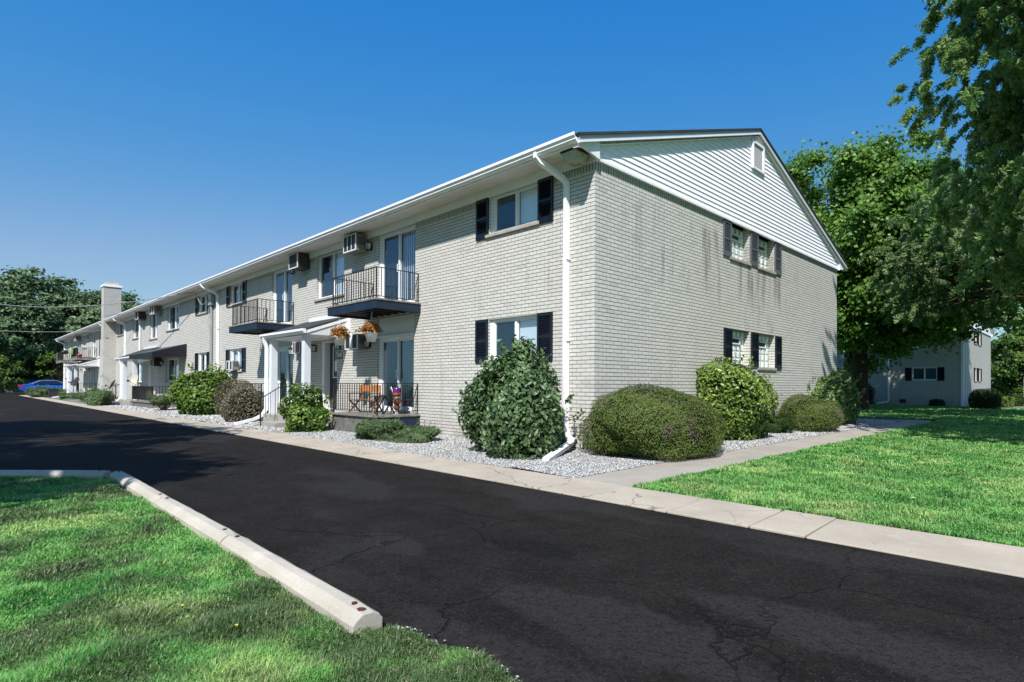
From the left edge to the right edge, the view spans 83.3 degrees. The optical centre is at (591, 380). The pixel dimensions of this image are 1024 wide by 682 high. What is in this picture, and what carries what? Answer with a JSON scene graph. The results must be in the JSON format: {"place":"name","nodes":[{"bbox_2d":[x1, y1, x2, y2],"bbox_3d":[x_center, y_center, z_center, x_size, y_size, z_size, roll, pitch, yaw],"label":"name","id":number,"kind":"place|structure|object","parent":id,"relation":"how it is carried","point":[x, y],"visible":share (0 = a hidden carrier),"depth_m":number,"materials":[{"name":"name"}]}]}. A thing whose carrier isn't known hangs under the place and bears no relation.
{"place":"outdoors","nodes":[
{"label":"outdoors","id":0,"kind":"place"},
{"bbox_2d":[48,389,57,397],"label":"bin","id":1,"kind":"object","parent":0,"point":[52,392],"visible":0.89,"depth_m":43.78,"materials":[{"name":"plastic"}]},
{"bbox_2d":[106,405,332,431],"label":"gravel","id":2,"kind":"structure","parent":0,"point":[211,418],"depth_m":18.75,"materials":[{"name":"white gravel"}]},
{"bbox_2d":[0,475,522,681],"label":"grass","id":3,"kind":"structure","parent":0,"point":[92,589],"depth_m":2.73,"materials":[{"name":"green plant"}]},
{"bbox_2d":[390,387,401,414],"bbox_3d":[-4.430,0.463,12.944,0.410,0.637,0.237,-1,-1,64],"label":"tiered planter","id":4,"kind":"object","parent":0,"point":[395,401],"visible":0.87,"depth_m":12.82,"materials":[{"name":"orange plastic"}]},
{"bbox_2d":[0,393,1023,681],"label":"road","id":5,"kind":"structure","parent":0,"point":[530,585],"depth_m":3.52,"materials":[{"name":"black asphalt"}]},
{"bbox_2d":[18,380,62,391],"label":"parked car","id":6,"kind":"object","parent":5,"relation":"on","point":[45,383],"visible":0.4,"depth_m":57.78,"materials":[{"name":"blue paint"}]},
{"bbox_2d":[0,470,111,478],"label":"parking kerb","id":7,"kind":"structure","parent":5,"relation":"on","point":[91,474],"depth_m":6.71,"materials":[{"name":"concrete"}]},
{"bbox_2d":[109,471,169,506],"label":"parking kerb","id":8,"kind":"structure","parent":5,"relation":"on","point":[131,484],"depth_m":5.82,"materials":[{"name":"concrete"}]},
{"bbox_2d":[155,497,238,546],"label":"parking kerb","id":9,"kind":"structure","parent":5,"relation":"on","point":[200,524],"depth_m":4.39,"materials":[{"name":"concrete"}]},
{"bbox_2d":[221,534,382,634],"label":"parking kerb","id":10,"kind":"structure","parent":5,"relation":"on","point":[349,612],"depth_m":2.96,"materials":[{"name":"concrete"}]},
{"bbox_2d":[384,625,519,680],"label":"gravel","id":11,"kind":"structure","parent":5,"relation":"on","point":[507,669],"depth_m":2.54,"materials":[{"name":"white stone"}]},
{"bbox_2d":[0,0,1023,382],"label":"sky","id":12,"kind":"structure","parent":0,"point":[152,148],"materials":[{"name":"blue"}]},
{"bbox_2d":[19,395,1023,577],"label":"pavement","id":13,"kind":"structure","parent":0,"point":[985,556],"depth_m":5.21,"materials":[{"name":"beige concrete"}]},
{"bbox_2d":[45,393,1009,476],"bbox_3d":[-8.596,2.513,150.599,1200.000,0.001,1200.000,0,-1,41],"label":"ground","id":14,"kind":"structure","parent":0,"point":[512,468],"depth_m":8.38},
{"bbox_2d":[24,384,56,396],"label":"juniper","id":15,"kind":"object","parent":14,"relation":"on","point":[37,391],"visible":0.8,"depth_m":44.68,"materials":[{"name":"green plant"}]},
{"bbox_2d":[46,397,670,477],"bbox_3d":[-24.793,1.262,30.046,67.500,0.040,2.100,0,-1,41],"label":"gravel bed","id":16,"kind":"object","parent":14,"relation":"on","point":[75,400],"visible":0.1,"depth_m":9.05,"materials":[{"name":"grey gravel"}]},
{"bbox_2d":[42,385,66,394],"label":"juniper","id":17,"kind":"object","parent":16,"relation":"on","point":[60,390],"visible":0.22,"depth_m":49.01,"materials":[{"name":"green plant"}]},
{"bbox_2d":[58,391,78,399],"bbox_3d":[-35.656,1.077,39.025,1.991,0.663,1.280,0,-1,41],"label":"juniper","id":18,"kind":"object","parent":16,"relation":"on","point":[65,396],"visible":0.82,"depth_m":38.65,"materials":[{"name":"green plant"}]},
{"bbox_2d":[72,383,112,401],"bbox_3d":[-29.798,0.764,34.019,2.771,1.171,1.687,0,-1,27],"label":"juniper","id":19,"kind":"object","parent":16,"relation":"on","point":[80,396],"visible":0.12,"depth_m":33.63,"materials":[{"name":"green plant"}]},
{"bbox_2d":[78,388,118,403],"bbox_3d":[-26.901,0.863,31.130,2.578,1.012,1.524,0,-1,21],"label":"juniper","id":20,"kind":"object","parent":16,"relation":"on","point":[85,398],"visible":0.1,"depth_m":30.98,"materials":[{"name":"green plant"}]},
{"bbox_2d":[84,386,116,405],"bbox_3d":[-25.017,0.829,29.073,2.094,1.072,1.253,0,-1,41],"label":"juniper","id":21,"kind":"object","parent":16,"relation":"on","point":[100,397],"visible":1,"depth_m":28.54,"materials":[{"name":"green plant"}]},
{"bbox_2d":[146,391,174,409],"bbox_3d":[-17.393,0.854,23.306,1.745,0.935,1.260,0,-1,41],"label":"juniper","id":22,"kind":"object","parent":16,"relation":"on","point":[159,401],"visible":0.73,"depth_m":22.92,"materials":[{"name":"green plant"}]},
{"bbox_2d":[165,361,234,414],"bbox_3d":[-13.985,0.315,20.558,2.839,2.007,2.231,0,-1,41],"label":"shrub","id":23,"kind":"object","parent":16,"relation":"on","point":[193,394],"visible":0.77,"depth_m":19.77,"materials":[{"name":"green plant"}]},
{"bbox_2d":[212,378,268,421],"bbox_3d":[-10.476,0.611,17.153,2.370,1.384,1.430,0,-1,41],"label":"shrub","id":24,"kind":"object","parent":16,"relation":"on","point":[241,402],"visible":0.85,"depth_m":16.55,"materials":[{"name":"green plant"}]},
{"bbox_2d":[278,382,335,432],"bbox_3d":[-6.760,0.667,13.461,1.320,1.236,1.234,0,-1,41],"label":"shrub","id":25,"kind":"object","parent":16,"relation":"on","point":[306,412],"visible":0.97,"depth_m":13.22,"materials":[{"name":"green plant"}]},
{"bbox_2d":[354,412,404,440],"bbox_3d":[-4.258,0.908,11.517,1.210,0.718,1.063,0,-1,41],"label":"juniper","id":26,"kind":"object","parent":16,"relation":"on","point":[375,429],"visible":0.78,"depth_m":11.21,"materials":[{"name":"green plant"}]},
{"bbox_2d":[384,418,442,443],"bbox_3d":[-3.489,1.010,11.110,1.186,0.521,0.994,0,-1,41],"label":"juniper","id":27,"kind":"object","parent":16,"relation":"on","point":[409,434],"visible":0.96,"depth_m":10.87,"materials":[{"name":"green plant"}]},
{"bbox_2d":[451,334,585,459],"bbox_3d":[-1.228,0.264,9.325,2.236,2.019,1.943,0,-1,41],"label":"shrub","id":28,"kind":"object","parent":16,"relation":"on","point":[516,410],"visible":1,"depth_m":8.77,"materials":[{"name":"green plant"}]},
{"bbox_2d":[52,128,847,461],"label":"apartment building","id":29,"kind":"structure","parent":14,"relation":"on","point":[660,258],"depth_m":12.64,"materials":[{"name":"white brick"}]},
{"bbox_2d":[83,368,85,391],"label":"entry door","id":30,"kind":"structure","parent":29,"relation":"in","point":[84,369],"depth_m":44.76,"materials":[{"name":"white paint"}]},
{"bbox_2d":[93,332,95,355],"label":"sliding door","id":31,"kind":"structure","parent":29,"relation":"in","point":[94,334],"depth_m":42.20,"materials":[{"name":"white glass"}]},
{"bbox_2d":[116,324,123,336],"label":"window","id":32,"kind":"structure","parent":29,"relation":"in","point":[121,327],"depth_m":35.81,"materials":[{"name":"glass"}]},
{"bbox_2d":[127,374,138,400],"bbox_3d":[-21.840,0.384,27.204,0.429,1.397,0.439,0,-1,-15],"label":"satellite dish","id":33,"kind":"object","parent":29,"relation":"attached to","point":[134,379],"visible":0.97,"depth_m":27.32,"materials":[{"name":"beige paint"}]},
{"bbox_2d":[131,320,138,339],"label":"window","id":34,"kind":"structure","parent":29,"relation":"in","point":[136,327],"depth_m":32.96,"materials":[{"name":"glass"}]},
{"bbox_2d":[137,362,141,382],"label":"window","id":35,"kind":"structure","parent":29,"relation":"in","point":[139,373],"depth_m":32.32,"materials":[{"name":"white plastic"}]},
{"bbox_2d":[135,311,145,320],"bbox_3d":[-24.475,-3.487,30.951,0.630,0.430,0.372,0,-1,41],"label":"air conditioner","id":36,"kind":"object","parent":29,"relation":"attached to","point":[139,315],"visible":1,"depth_m":30.78,"materials":[{"name":"white plastic"}]},
{"bbox_2d":[149,361,153,385],"bbox_3d":[-23.055,-0.079,30.007,0.840,1.920,0.220,0,-1,41],"label":"entry door","id":37,"kind":"structure","parent":29,"relation":"in","point":[151,368],"depth_m":30.19,"materials":[{"name":"black paint"}]},
{"bbox_2d":[148,315,157,340],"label":"window","id":38,"kind":"structure","parent":29,"relation":"in","point":[153,317],"depth_m":30.13,"materials":[{"name":"glass"}]},
{"bbox_2d":[149,358,161,365],"bbox_3d":[-21.933,-0.905,28.683,0.730,0.410,0.352,0,-1,41],"label":"air conditioner","id":39,"kind":"object","parent":29,"relation":"attached to","point":[154,362],"visible":0.96,"depth_m":28.45,"materials":[{"name":"black plastic"}]},
{"bbox_2d":[150,305,162,314],"bbox_3d":[-21.891,-3.515,28.666,0.810,0.430,0.372,0,-1,41],"label":"air conditioner","id":40,"kind":"object","parent":29,"relation":"attached to","point":[156,309],"visible":0.99,"depth_m":28.42,"materials":[{"name":"metal"}]},
{"bbox_2d":[164,358,178,382],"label":"window","id":41,"kind":"structure","parent":29,"relation":"in","point":[172,366],"depth_m":27.70,"materials":[{"name":"glass"}]},
{"bbox_2d":[165,304,178,331],"bbox_3d":[-19.829,-2.979,27.433,2.380,1.227,0.615,0,-1,41],"label":"window","id":42,"kind":"structure","parent":29,"relation":"in","point":[173,310],"depth_m":27.58,"materials":[{"name":"white plastic"}]},
{"bbox_2d":[197,294,206,314],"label":"window","id":43,"kind":"structure","parent":29,"relation":"in","point":[203,308],"depth_m":24.22,"materials":[{"name":"grey glass"}]},
{"bbox_2d":[199,353,206,370],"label":"window","id":44,"kind":"structure","parent":29,"relation":"in","point":[203,356],"depth_m":24.27,"materials":[{"name":"white plastic"}]},
{"bbox_2d":[226,360,238,369],"bbox_3d":[-13.292,-0.544,21.123,0.630,0.350,0.246,0,-1,41],"label":"air conditioner","id":45,"kind":"object","parent":29,"relation":"attached to","point":[232,365],"visible":1,"depth_m":20.95,"materials":[{"name":"metal"}]},
{"bbox_2d":[228,349,241,371],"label":"window","id":46,"kind":"structure","parent":29,"relation":"in","point":[235,353],"depth_m":21.47,"materials":[{"name":"glass"}]},
{"bbox_2d":[228,282,242,306],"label":"window","id":47,"kind":"structure","parent":29,"relation":"in","point":[236,289],"depth_m":21.50,"materials":[{"name":"glass"}]},
{"bbox_2d":[273,267,291,323],"bbox_3d":[-9.776,-2.683,18.601,1.680,1.885,0.577,0,-1,41],"label":"sliding door","id":48,"kind":"structure","parent":29,"relation":"in","point":[280,276],"depth_m":18.66,"materials":[{"name":"glass"}]},
{"bbox_2d":[277,341,292,403],"bbox_3d":[-9.741,-0.303,18.248,1.410,2.120,0.215,0,-1,41],"label":"door","id":49,"kind":"structure","parent":29,"relation":"in","point":[283,357],"depth_m":18.37,"materials":[{"name":"white plastic"}]},
{"bbox_2d":[292,342,301,353],"bbox_3d":[-8.841,-0.988,17.298,0.510,0.370,0.246,0,-1,41],"label":"air conditioner","id":50,"kind":"object","parent":29,"relation":"attached to","point":[296,347],"visible":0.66,"depth_m":17.18,"materials":[{"name":"metal"}]},
{"bbox_2d":[289,252,309,270],"bbox_3d":[-8.709,-3.520,17.004,0.630,0.430,0.372,0,-1,41],"label":"air conditioner","id":51,"kind":"object","parent":29,"relation":"attached to","point":[299,261],"visible":1,"depth_m":16.83,"materials":[{"name":"white plastic"}]},
{"bbox_2d":[311,344,316,351],"bbox_3d":[-8.072,-0.941,16.552,0.132,0.250,0.156,0,-1,41],"label":"wall lantern","id":52,"kind":"object","parent":29,"relation":"attached to","point":[313,347],"depth_m":16.52,"materials":[{"name":"black metal"}]},
{"bbox_2d":[314,248,343,301],"bbox_3d":[-7.209,-2.961,16.268,1.880,1.347,0.615,0,-1,41],"label":"window","id":53,"kind":"structure","parent":29,"relation":"in","point":[331,265],"depth_m":16.30,"materials":[{"name":"glass"}]},
{"bbox_2d":[322,340,336,407],"bbox_3d":[-7.282,-0.157,16.054,0.880,1.910,0.220,0,-1,41],"label":"entry door","id":54,"kind":"structure","parent":29,"relation":"in","point":[329,375],"depth_m":16.23,"materials":[{"name":"white paint"}]},
{"bbox_2d":[329,316,349,344],"bbox_3d":[-5.885,-1.171,13.424,0.533,0.685,0.508,0,-1,41],"label":"hanging basket","id":55,"kind":"object","parent":29,"relation":"hanging from","point":[339,336],"visible":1,"depth_m":13.34,"materials":[{"name":"white plastic"}]},
{"bbox_2d":[336,350,343,359],"bbox_3d":[-6.853,-0.679,15.545,0.420,0.260,0.039,0,-1,41],"label":"wall lantern","id":56,"kind":"object","parent":29,"relation":"attached to","point":[340,355],"visible":1,"depth_m":15.51,"materials":[{"name":"black metal"}]},
{"bbox_2d":[343,233,367,254],"bbox_3d":[-6.078,-3.498,14.695,0.670,0.430,0.342,0,-1,41],"label":"air conditioner","id":57,"kind":"object","parent":29,"relation":"attached to","point":[353,243],"visible":1,"depth_m":14.53,"materials":[{"name":"metal"}]},
{"bbox_2d":[345,333,368,349],"bbox_3d":[-6.027,-0.979,14.638,0.670,0.390,0.312,0,-1,41],"label":"air conditioner","id":58,"kind":"object","parent":29,"relation":"attached to","point":[355,341],"visible":0.89,"depth_m":14.43,"materials":[{"name":"metal"}]},
{"bbox_2d":[348,385,380,412],"bbox_3d":[-5.487,0.453,13.797,0.590,0.675,0.491,0,-1,13],"label":"folding chair","id":59,"kind":"object","parent":29,"relation":"on","point":[379,389],"visible":0.61,"depth_m":13.96,"materials":[{"name":"brown wood"}]},
{"bbox_2d":[364,339,370,347],"bbox_3d":[-5.676,-0.949,14.431,0.132,0.250,0.156,0,-1,41],"label":"wall lantern","id":60,"kind":"object","parent":29,"relation":"attached to","point":[367,344],"depth_m":14.40,"materials":[{"name":"black metal"}]},
{"bbox_2d":[365,240,372,250],"bbox_3d":[-5.635,-3.419,14.427,0.132,0.250,0.156,0,-1,41],"label":"wall lantern","id":61,"kind":"object","parent":29,"relation":"attached to","point":[369,245],"depth_m":14.40,"materials":[{"name":"black metal"}]},
{"bbox_2d":[355,311,383,341],"bbox_3d":[-4.975,-1.212,12.809,0.517,0.685,0.607,0,-1,41],"label":"hanging basket","id":62,"kind":"object","parent":29,"relation":"hanging from","point":[370,329],"visible":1,"depth_m":12.74,"materials":[{"name":"white plastic"}]},
{"bbox_2d":[374,395,394,413],"bbox_3d":[-4.760,0.569,13.106,0.400,0.430,0.340,0,-1,31],"label":"side table","id":63,"kind":"object","parent":29,"relation":"on","point":[385,397],"visible":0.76,"depth_m":13.05,"materials":[{"name":"black metal"}]},
{"bbox_2d":[377,314,413,412],"bbox_3d":[-4.530,-0.383,13.906,1.690,2.290,0.615,0,-1,41],"label":"sliding door","id":64,"kind":"structure","parent":29,"relation":"in","point":[396,343],"depth_m":13.92,"materials":[{"name":"glass"}]},
{"bbox_2d":[380,223,415,301],"bbox_3d":[-4.496,-2.701,13.930,1.720,1.885,0.577,0,-1,41],"label":"sliding door","id":65,"kind":"structure","parent":29,"relation":"in","point":[398,253],"depth_m":13.99,"materials":[{"name":"glass"}]},
{"bbox_2d":[484,315,536,362],"bbox_3d":[-1.356,-0.769,11.043,1.560,0.862,0.585,0,-1,41],"label":"window","id":66,"kind":"structure","parent":29,"relation":"in","point":[504,329],"depth_m":11.02,"materials":[{"name":"glass"}]},
{"bbox_2d":[485,182,539,238],"bbox_3d":[-1.345,-3.241,11.064,1.560,0.827,0.585,0,-1,41],"label":"window","id":67,"kind":"structure","parent":29,"relation":"in","point":[514,210],"depth_m":10.96,"materials":[{"name":"white plastic"}]},
{"bbox_2d":[560,146,588,166],"bbox_3d":[-0.278,-3.699,9.435,0.340,0.220,0.340,0,-1,41],"label":"floodlight","id":68,"kind":"object","parent":29,"relation":"attached to","point":[574,157],"visible":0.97,"depth_m":9.35,"materials":[{"name":"black metal"}]},
{"bbox_2d":[729,227,751,265],"bbox_3d":[3.431,-3.175,13.384,0.200,0.850,1.040,0,-1,41],"label":"window","id":69,"kind":"structure","parent":29,"relation":"in","point":[737,235],"depth_m":13.52,"materials":[{"name":"white glass"}]},
{"bbox_2d":[732,331,750,367],"bbox_3d":[3.447,-0.734,13.392,0.200,0.868,1.040,0,-1,41],"label":"window","id":70,"kind":"structure","parent":29,"relation":"in","point":[738,337],"depth_m":13.58,"materials":[{"name":"white glass"}]},
{"bbox_2d":[757,239,775,274],"bbox_3d":[4.372,-3.162,14.447,0.200,0.850,1.040,0,-1,41],"label":"window","id":71,"kind":"structure","parent":29,"relation":"in","point":[763,246],"depth_m":14.59,"materials":[{"name":"white glass"}]},
{"bbox_2d":[757,335,776,370],"bbox_3d":[4.384,-0.705,14.452,0.200,0.898,1.070,0,-1,41],"label":"window","id":72,"kind":"structure","parent":29,"relation":"in","point":[763,340],"depth_m":14.61,"materials":[{"name":"white glass"}]},
{"bbox_2d":[577,419,930,486],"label":"walk","id":73,"kind":"structure","parent":14,"relation":"on","point":[631,476],"depth_m":8.82,"materials":[{"name":"grey concrete"}]},
{"bbox_2d":[837,323,993,405],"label":"apartment building","id":74,"kind":"structure","parent":14,"relation":"on","point":[952,378],"depth_m":35.14,"materials":[{"name":"brick"}]},
{"bbox_2d":[912,367,936,379],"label":"window","id":75,"kind":"structure","parent":74,"relation":"in","point":[918,373],"depth_m":34.81,"materials":[{"name":"glass"}]},
{"bbox_2d":[877,404,1023,407],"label":"gravel bed","id":76,"kind":"object","parent":14,"relation":"on","point":[958,406],"depth_m":33.28,"materials":[{"name":"grey gravel"}]},
{"bbox_2d":[868,383,874,404],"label":"shrub","id":77,"kind":"object","parent":76,"relation":"on","point":[871,395],"visible":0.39,"depth_m":35.63,"materials":[{"name":"green plant"}]},
{"bbox_2d":[928,398,944,405],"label":"shrub","id":78,"kind":"object","parent":76,"relation":"on","point":[936,402],"visible":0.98,"depth_m":33.18,"materials":[{"name":"green plant"}]},
{"bbox_2d":[997,392,1016,406],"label":"shrub","id":79,"kind":"object","parent":76,"relation":"on","point":[1008,401],"visible":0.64,"depth_m":31.82,"materials":[{"name":"green plant"}]},
{"bbox_2d":[1011,394,1023,405],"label":"shrub","id":80,"kind":"object","parent":76,"relation":"on","point":[1019,399],"visible":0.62,"depth_m":33.55,"materials":[{"name":"green plant"}]},
{"bbox_2d":[991,324,1023,395],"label":"tree","id":81,"kind":"object","parent":14,"relation":"on","point":[1010,357],"visible":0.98,"depth_m":57.88,"materials":[{"name":"green plant"}]},
{"bbox_2d":[991,339,1023,395],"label":"undergrowth","id":82,"kind":"object","parent":14,"relation":"on","point":[1002,391],"visible":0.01,"depth_m":63.89,"materials":[{"name":"green plant"}]},
{"bbox_2d":[646,418,899,460],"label":"gravel","id":83,"kind":"structure","parent":0,"point":[729,444],"depth_m":12.56,"materials":[{"name":"white gravel"}]},
{"bbox_2d":[577,383,727,460],"bbox_3d":[1.098,0.663,9.339,2.064,1.250,2.699,0,-1,41],"label":"shrub","id":84,"kind":"object","parent":83,"relation":"on","point":[657,422],"visible":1,"depth_m":8.58,"materials":[{"name":"green plant"}]},
{"bbox_2d":[696,354,781,440],"bbox_3d":[2.949,0.375,12.073,1.952,1.883,2.262,0,-1,41],"label":"shrub","id":85,"kind":"object","parent":83,"relation":"on","point":[735,398],"visible":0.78,"depth_m":11.42,"materials":[{"name":"green plant"}]},
{"bbox_2d":[762,411,796,432],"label":"shrub","id":86,"kind":"object","parent":83,"relation":"on","point":[778,424],"visible":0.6,"depth_m":13.32,"materials":[{"name":"green plant"}]},
{"bbox_2d":[778,393,844,431],"bbox_3d":[5.556,0.836,14.400,1.626,1.033,1.823,0,-1,41],"label":"shrub","id":87,"kind":"object","parent":83,"relation":"on","point":[805,412],"visible":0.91,"depth_m":13.93,"materials":[{"name":"green plant"}]},
{"bbox_2d":[807,368,868,424],"bbox_3d":[7.210,0.506,16.922,1.922,1.745,2.468,0,-1,41],"label":"shrub","id":88,"kind":"object","parent":83,"relation":"on","point":[841,388],"visible":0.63,"depth_m":16.30,"materials":[{"name":"green plant"}]},
{"bbox_2d":[632,404,1023,546],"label":"lawn","id":89,"kind":"structure","parent":0,"point":[821,506],"depth_m":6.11,"materials":[{"name":"green plant"}]},
{"bbox_2d":[780,123,1016,409],"bbox_3d":[13.110,-5.247,27.424,12.017,13.569,10.651,0,-1,41],"label":"maple tree","id":90,"kind":"object","parent":89,"relation":"on","point":[866,203],"visible":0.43,"depth_m":25.01,"materials":[{"name":"green plant"}]},
{"bbox_2d":[872,418,930,419],"bbox_3d":[11.243,1.368,20.830,4.713,0.001,2.596,0,-1,30],"label":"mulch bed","id":91,"kind":"object","parent":89,"relation":"on","point":[905,419],"depth_m":19.73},
{"bbox_2d":[837,210,1023,378],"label":"shade tree","id":92,"kind":"object","parent":89,"relation":"on","point":[897,348],"visible":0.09,"depth_m":26.83,"materials":[{"name":"green plant"}]},
{"bbox_2d":[856,164,1023,333],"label":"shade tree","id":93,"kind":"object","parent":89,"relation":"on","point":[899,275],"visible":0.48,"depth_m":20.29,"materials":[{"name":"green plant"}]},
{"bbox_2d":[887,0,1023,305],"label":"honey locust","id":94,"kind":"object","parent":89,"relation":"on","point":[996,117],"visible":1,"depth_m":11.22,"materials":[{"name":"green plant"}]},
{"bbox_2d":[968,388,1002,408],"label":"shrub","id":95,"kind":"object","parent":89,"relation":"on","point":[983,399],"visible":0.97,"depth_m":28.82,"materials":[{"name":"green plant"}]},
{"label":"far verge","id":96,"kind":"structure","parent":0,"visible":0},
{"bbox_2d":[0,275,20,345],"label":"background tree","id":97,"kind":"object","parent":96,"relation":"on","point":[2,290],"visible":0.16,"depth_m":68.37,"materials":[{"name":"green plant"}]},
{"bbox_2d":[0,355,29,392],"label":"young tree","id":98,"kind":"object","parent":96,"relation":"on","point":[8,383],"visible":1,"depth_m":64.17,"materials":[{"name":"green plant"}]},
{"bbox_2d":[0,379,57,391],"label":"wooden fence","id":99,"kind":"object","parent":96,"relation":"on","point":[17,384],"visible":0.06,"depth_m":67.54,"materials":[{"name":"brown wood"}]},
{"bbox_2d":[0,360,61,391],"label":"undergrowth","id":100,"kind":"object","parent":96,"relation":"on","point":[35,376],"visible":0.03,"depth_m":70.68,"materials":[{"name":"green plant"}]},
{"bbox_2d":[0,289,73,391],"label":"background tree","id":101,"kind":"object","parent":96,"relation":"on","point":[13,348],"visible":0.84,"depth_m":67.03,"materials":[{"name":"green plant"}]},
{"bbox_2d":[0,265,92,373],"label":"background tree","id":102,"kind":"object","parent":96,"relation":"on","point":[50,293],"visible":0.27,"depth_m":72.23,"materials":[{"name":"green plant"}]},
{"bbox_2d":[31,351,63,381],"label":"young tree","id":103,"kind":"object","parent":96,"relation":"on","point":[40,360],"visible":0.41,"depth_m":67.20,"materials":[{"name":"green plant"}]},
{"bbox_2d":[29,294,100,376],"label":"background tree","id":104,"kind":"object","parent":96,"relation":"on","point":[78,320],"visible":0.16,"depth_m":71.42,"materials":[{"name":"green plant"}]},
{"bbox_2d":[53,289,143,361],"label":"background tree","id":105,"kind":"object","parent":96,"relation":"on","point":[125,297],"visible":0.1,"depth_m":74.72,"materials":[{"name":"green plant"}]},
{"bbox_3d":[-43.518,-2.653,39.758,0.285,8.500,2.200,0,-1,41],"label":"utility pole","id":106,"kind":"object","parent":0,"visible":0},
{"bbox_2d":[1,292,192,306],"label":"overhead cable","id":107,"kind":"object","parent":106,"relation":"attached to","point":[113,303],"visible":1,"depth_m":27.55,"materials":[{"name":"black rubber"}]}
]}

